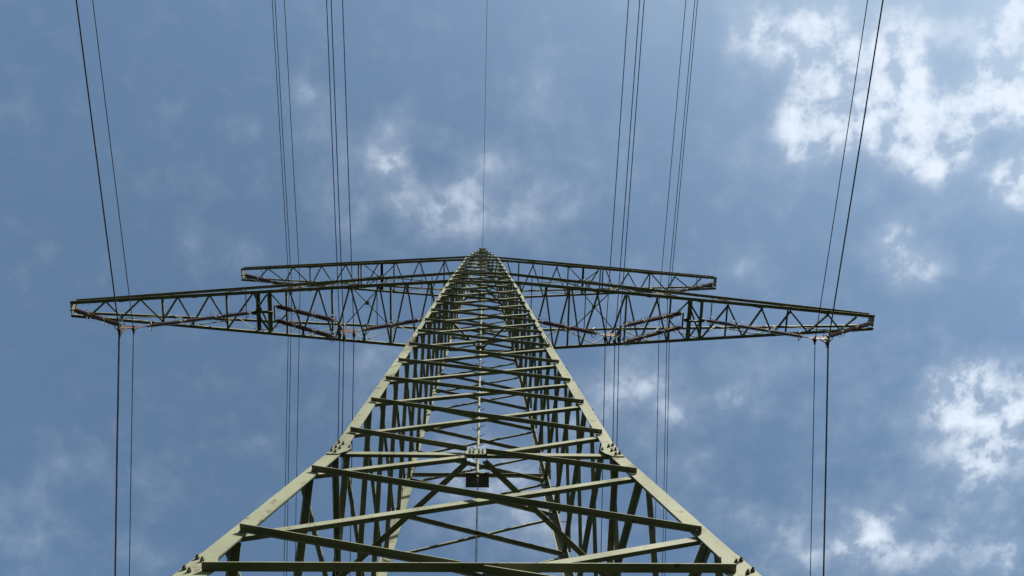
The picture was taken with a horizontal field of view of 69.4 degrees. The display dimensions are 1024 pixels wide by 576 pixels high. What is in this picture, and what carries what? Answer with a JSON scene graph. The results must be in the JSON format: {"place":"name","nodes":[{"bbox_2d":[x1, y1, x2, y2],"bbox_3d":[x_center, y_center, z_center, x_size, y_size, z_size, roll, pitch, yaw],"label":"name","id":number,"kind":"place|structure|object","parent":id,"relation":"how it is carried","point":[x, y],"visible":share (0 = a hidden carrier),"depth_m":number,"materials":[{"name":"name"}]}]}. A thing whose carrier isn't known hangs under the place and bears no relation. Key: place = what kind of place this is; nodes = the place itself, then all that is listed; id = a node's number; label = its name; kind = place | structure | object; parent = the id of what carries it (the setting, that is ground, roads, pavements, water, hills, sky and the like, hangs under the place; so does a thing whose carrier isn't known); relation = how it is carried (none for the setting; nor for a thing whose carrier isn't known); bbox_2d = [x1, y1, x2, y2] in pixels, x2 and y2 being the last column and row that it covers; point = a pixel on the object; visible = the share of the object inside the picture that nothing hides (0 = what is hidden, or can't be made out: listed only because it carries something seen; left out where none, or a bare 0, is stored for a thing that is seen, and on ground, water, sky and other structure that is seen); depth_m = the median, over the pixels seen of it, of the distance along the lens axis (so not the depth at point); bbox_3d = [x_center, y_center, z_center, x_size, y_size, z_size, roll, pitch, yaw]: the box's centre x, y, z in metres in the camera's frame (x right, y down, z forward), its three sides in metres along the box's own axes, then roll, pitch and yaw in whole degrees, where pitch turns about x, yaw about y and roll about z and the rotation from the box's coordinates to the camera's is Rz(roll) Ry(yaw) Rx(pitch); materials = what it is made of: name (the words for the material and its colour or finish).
{"place":"outdoors","nodes":[
{"label":"outdoors","id":0,"kind":"place"},
{"bbox_2d":[0,0,1023,575],"label":"sky","id":1,"kind":"structure","parent":0,"point":[925,432],"materials":[{"name":"blue"}]},
{"bbox_3d":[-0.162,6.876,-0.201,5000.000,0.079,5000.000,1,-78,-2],"label":"ground","id":2,"kind":"structure","parent":0,"visible":0},
{"bbox_2d":[69,248,874,575],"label":"lattice pylon","id":3,"kind":"object","parent":2,"relation":"on","point":[727,560],"visible":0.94,"depth_m":14.70,"materials":[{"name":"metal"}]},
{"bbox_2d":[74,306,124,329],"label":"insulator string","id":4,"kind":"object","parent":3,"relation":"hanging from","point":[94,316],"visible":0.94,"depth_m":25.82,"materials":[{"name":"brown ceramic"}]},
{"bbox_2d":[117,325,140,336],"bbox_3d":[-12.799,1.384,24.520,0.660,0.820,0.322,1,-78,-2],"label":"yoke","id":5,"kind":"object","parent":4,"relation":"hanging from","point":[125,328],"visible":0.96,"depth_m":24.55,"materials":[{"name":"metal"}]},
{"bbox_2d":[76,3,118,575],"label":"conductor","id":6,"kind":"object","parent":5,"relation":"attached to","point":[117,323],"visible":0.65,"depth_m":24.47,"materials":[{"name":"grey"}]},
{"bbox_2d":[76,0,119,575],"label":"conductor","id":7,"kind":"object","parent":5,"relation":"attached to","point":[112,279],"visible":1,"depth_m":23.56,"materials":[{"name":"grey"}]},
{"bbox_2d":[92,0,133,575],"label":"conductor","id":8,"kind":"object","parent":5,"relation":"attached to","point":[127,280],"visible":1,"depth_m":23.99,"materials":[{"name":"grey"}]},
{"bbox_2d":[140,309,251,330],"bbox_3d":[-11.043,1.109,26.060,3.780,0.366,0.366,-8,-75,-38],"label":"insulator string","id":9,"kind":"object","parent":3,"relation":"hanging from","point":[206,318],"visible":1,"depth_m":25.98,"materials":[{"name":"brown ceramic"}]},
{"bbox_2d":[244,272,288,288],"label":"insulator string","id":10,"kind":"object","parent":3,"relation":"attached to","point":[248,276],"visible":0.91,"depth_m":33.09,"materials":[{"name":"brown ceramic"}]},
{"bbox_2d":[275,302,337,324],"bbox_3d":[-7.314,0.898,26.154,3.489,0.366,0.366,10,-76,36],"label":"insulator string","id":11,"kind":"object","parent":3,"relation":"hanging from","point":[309,314],"visible":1,"depth_m":26.00,"materials":[{"name":"brown ceramic"}]},
{"bbox_2d":[276,317,337,341],"bbox_3d":[-7.329,1.456,26.270,3.489,0.366,0.366,11,-75,36],"label":"insulator string","id":12,"kind":"object","parent":3,"relation":"hanging from","point":[310,330],"visible":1,"depth_m":26.12,"materials":[{"name":"brown ceramic"}]},
{"bbox_2d":[304,274,376,287],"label":"insulator string","id":13,"kind":"object","parent":3,"relation":"hanging from","point":[308,286],"visible":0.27,"depth_m":32.68,"materials":[{"name":"brown ceramic"}]},
{"bbox_2d":[359,315,445,333],"bbox_3d":[-3.816,1.238,26.366,3.748,0.366,0.366,-8,-75,-39],"label":"insulator string","id":14,"kind":"object","parent":3,"relation":"hanging from","point":[381,326],"visible":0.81,"depth_m":26.04,"materials":[{"name":"brown ceramic"}]},
{"bbox_2d":[338,321,358,341],"bbox_3d":[-5.542,1.537,24.711,0.750,1.040,0.720,1,-78,-2],"label":"yoke","id":15,"kind":"object","parent":14,"relation":"hanging from","point":[355,331],"visible":0.98,"depth_m":24.93,"materials":[{"name":"metal"}]},
{"bbox_2d":[326,0,339,438],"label":"conductor","id":16,"kind":"object","parent":15,"relation":"attached to","point":[335,215],"visible":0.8,"depth_m":23.38,"materials":[{"name":"grey"}]},
{"bbox_2d":[331,0,343,476],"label":"conductor","id":17,"kind":"object","parent":15,"relation":"attached to","point":[339,221],"visible":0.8,"depth_m":23.09,"materials":[{"name":"grey"}]},
{"bbox_2d":[342,0,353,575],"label":"conductor","id":18,"kind":"object","parent":15,"relation":"attached to","point":[350,245],"visible":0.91,"depth_m":23.64,"materials":[{"name":"grey"}]},
{"bbox_2d":[477,23,486,539],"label":"earth wire","id":19,"kind":"object","parent":3,"relation":"attached to","point":[483,190],"visible":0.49,"depth_m":41.18,"materials":[{"name":"grey metal"}]},
{"bbox_2d":[516,317,600,337],"bbox_3d":[1.579,1.337,26.580,3.748,0.366,0.366,10,-76,35],"label":"insulator string","id":20,"kind":"object","parent":3,"relation":"hanging from","point":[573,328],"visible":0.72,"depth_m":26.28,"materials":[{"name":"brown ceramic"}]},
{"bbox_2d":[600,324,621,346],"bbox_3d":[3.419,1.701,25.066,0.750,1.040,0.720,1,-78,-2],"label":"yoke","id":21,"kind":"object","parent":20,"relation":"hanging from","point":[618,336],"visible":0.99,"depth_m":25.31,"materials":[{"name":"metal"}]},
{"bbox_2d":[600,0,628,562],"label":"conductor","id":22,"kind":"object","parent":21,"relation":"attached to","point":[611,248],"visible":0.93,"depth_m":23.92,"materials":[{"name":"grey"}]},
{"bbox_2d":[613,0,639,431],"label":"conductor","id":23,"kind":"object","parent":21,"relation":"attached to","point":[624,212],"visible":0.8,"depth_m":23.30,"materials":[{"name":"grey"}]},
{"bbox_2d":[614,0,644,560],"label":"conductor","id":24,"kind":"object","parent":21,"relation":"attached to","point":[627,219],"visible":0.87,"depth_m":23.71,"materials":[{"name":"grey"}]},
{"bbox_2d":[586,278,656,292],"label":"insulator string","id":25,"kind":"object","parent":3,"relation":"hanging from","point":[623,288],"visible":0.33,"depth_m":33.24,"materials":[{"name":"brown ceramic"}]},
{"bbox_3d":[6.674,0.294,32.229,0.660,0.740,0.322,1,-78,-2],"label":"yoke","id":26,"kind":"object","parent":25,"relation":"hanging from","visible":0},
{"bbox_2d":[655,0,685,534],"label":"conductor","id":27,"kind":"object","parent":26,"relation":"attached to","point":[663,254],"visible":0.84,"depth_m":31.61,"materials":[{"name":"grey"}]},
{"bbox_2d":[662,0,694,575],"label":"conductor","id":28,"kind":"object","parent":26,"relation":"attached to","point":[670,261],"visible":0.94,"depth_m":31.32,"materials":[{"name":"grey"}]},
{"bbox_2d":[665,0,697,559],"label":"conductor","id":29,"kind":"object","parent":26,"relation":"attached to","point":[673,256],"visible":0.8,"depth_m":31.49,"materials":[{"name":"grey"}]},
{"bbox_2d":[621,323,681,345],"bbox_3d":[5.079,1.683,26.763,3.489,0.366,0.366,-9,-74,-40],"label":"insulator string","id":30,"kind":"object","parent":3,"relation":"hanging from","point":[648,335],"visible":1,"depth_m":26.61,"materials":[{"name":"brown ceramic"}]},
{"bbox_2d":[622,309,682,329],"bbox_3d":[5.094,1.125,26.647,3.489,0.366,0.366,-8,-75,-41],"label":"insulator string","id":31,"kind":"object","parent":3,"relation":"hanging from","point":[647,320],"visible":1,"depth_m":26.50,"materials":[{"name":"brown ceramic"}]},
{"bbox_2d":[671,281,713,294],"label":"insulator string","id":32,"kind":"object","parent":3,"relation":"attached to","point":[689,288],"visible":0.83,"depth_m":33.80,"materials":[{"name":"brown ceramic"}]},
{"bbox_2d":[705,317,807,340],"bbox_3d":[8.808,1.473,26.847,3.780,0.366,0.366,9,-76,34],"label":"insulator string","id":33,"kind":"object","parent":3,"relation":"hanging from","point":[768,330],"visible":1,"depth_m":26.76,"materials":[{"name":"brown ceramic"}]},
{"bbox_2d":[823,320,870,340],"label":"insulator string","id":34,"kind":"object","parent":3,"relation":"hanging from","point":[846,330],"visible":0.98,"depth_m":26.84,"materials":[{"name":"brown ceramic"}]},
{"bbox_2d":[808,336,829,347],"bbox_3d":[10.669,1.814,25.452,0.660,0.820,0.322,1,-78,-2],"label":"yoke","id":35,"kind":"object","parent":34,"relation":"hanging from","point":[826,342],"visible":0.97,"depth_m":25.47,"materials":[{"name":"metal"}]},
{"bbox_2d":[810,0,867,575],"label":"conductor","id":36,"kind":"object","parent":35,"relation":"attached to","point":[824,281],"visible":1,"depth_m":24.78,"materials":[{"name":"grey"}]},
{"bbox_2d":[823,0,882,575],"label":"conductor","id":37,"kind":"object","parent":35,"relation":"attached to","point":[838,278],"visible":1,"depth_m":24.36,"materials":[{"name":"grey"}]},
{"bbox_2d":[824,0,883,570],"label":"conductor","id":38,"kind":"object","parent":35,"relation":"attached to","point":[833,313],"visible":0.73,"depth_m":25.42,"materials":[{"name":"grey"}]},
{"bbox_3d":[-9.301,0.001,31.594,0.660,0.740,0.322,1,-78,-2],"label":"yoke","id":39,"kind":"object","parent":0,"visible":0},
{"bbox_2d":[272,0,288,561],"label":"conductor","id":40,"kind":"object","parent":39,"relation":"attached to","point":[287,255],"visible":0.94,"depth_m":30.88,"materials":[{"name":"grey"}]},
{"bbox_2d":[275,2,291,575],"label":"conductor","id":41,"kind":"object","parent":39,"relation":"attached to","point":[290,261],"visible":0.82,"depth_m":30.74,"materials":[{"name":"grey"}]},
{"bbox_2d":[284,0,299,556],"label":"conductor","id":42,"kind":"object","parent":39,"relation":"attached to","point":[298,253],"visible":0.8,"depth_m":30.97,"materials":[{"name":"grey"}]}
]}

